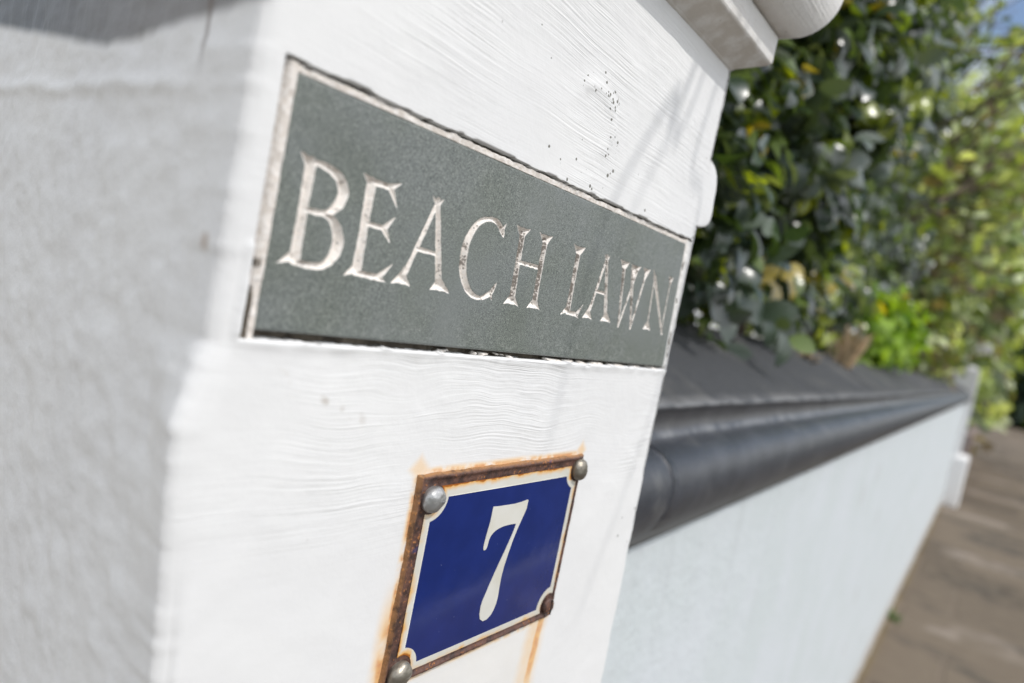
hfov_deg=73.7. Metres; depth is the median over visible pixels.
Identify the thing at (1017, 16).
sky
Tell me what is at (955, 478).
gate pier
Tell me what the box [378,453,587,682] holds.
number plate
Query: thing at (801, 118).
evergreen bush
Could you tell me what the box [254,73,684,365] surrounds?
name plaque
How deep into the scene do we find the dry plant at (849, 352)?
2.33 m
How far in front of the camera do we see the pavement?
5.51 m
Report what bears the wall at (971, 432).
on the pavement
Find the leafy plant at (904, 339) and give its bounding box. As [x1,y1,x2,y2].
[805,280,934,373]
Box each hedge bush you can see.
[875,95,1020,390]
[937,15,1023,455]
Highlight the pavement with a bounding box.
[856,425,1023,682]
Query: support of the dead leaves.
on the garden wall at (785, 513)
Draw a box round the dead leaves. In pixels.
[793,348,822,362]
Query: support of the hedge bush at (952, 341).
on the garden soil
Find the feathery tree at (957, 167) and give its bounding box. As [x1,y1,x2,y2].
[796,0,1023,376]
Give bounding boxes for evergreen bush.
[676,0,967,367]
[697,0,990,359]
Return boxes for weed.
[887,609,903,622]
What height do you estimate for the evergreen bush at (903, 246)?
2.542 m
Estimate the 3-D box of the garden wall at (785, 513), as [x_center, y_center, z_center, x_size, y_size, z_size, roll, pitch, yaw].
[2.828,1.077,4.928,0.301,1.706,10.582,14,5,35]
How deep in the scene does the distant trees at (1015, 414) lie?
33.34 m
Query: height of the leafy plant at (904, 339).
0.471 m
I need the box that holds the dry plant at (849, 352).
[826,323,874,369]
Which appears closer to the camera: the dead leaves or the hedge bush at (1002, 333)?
the dead leaves
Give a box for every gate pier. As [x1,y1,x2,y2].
[0,0,842,682]
[941,343,992,507]
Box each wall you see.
[601,321,971,682]
[960,423,978,472]
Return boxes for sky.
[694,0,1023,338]
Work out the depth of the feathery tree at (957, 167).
4.07 m
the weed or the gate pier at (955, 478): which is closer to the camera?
the weed
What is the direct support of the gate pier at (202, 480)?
on the pavement
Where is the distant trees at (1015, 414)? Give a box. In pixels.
[995,343,1023,429]

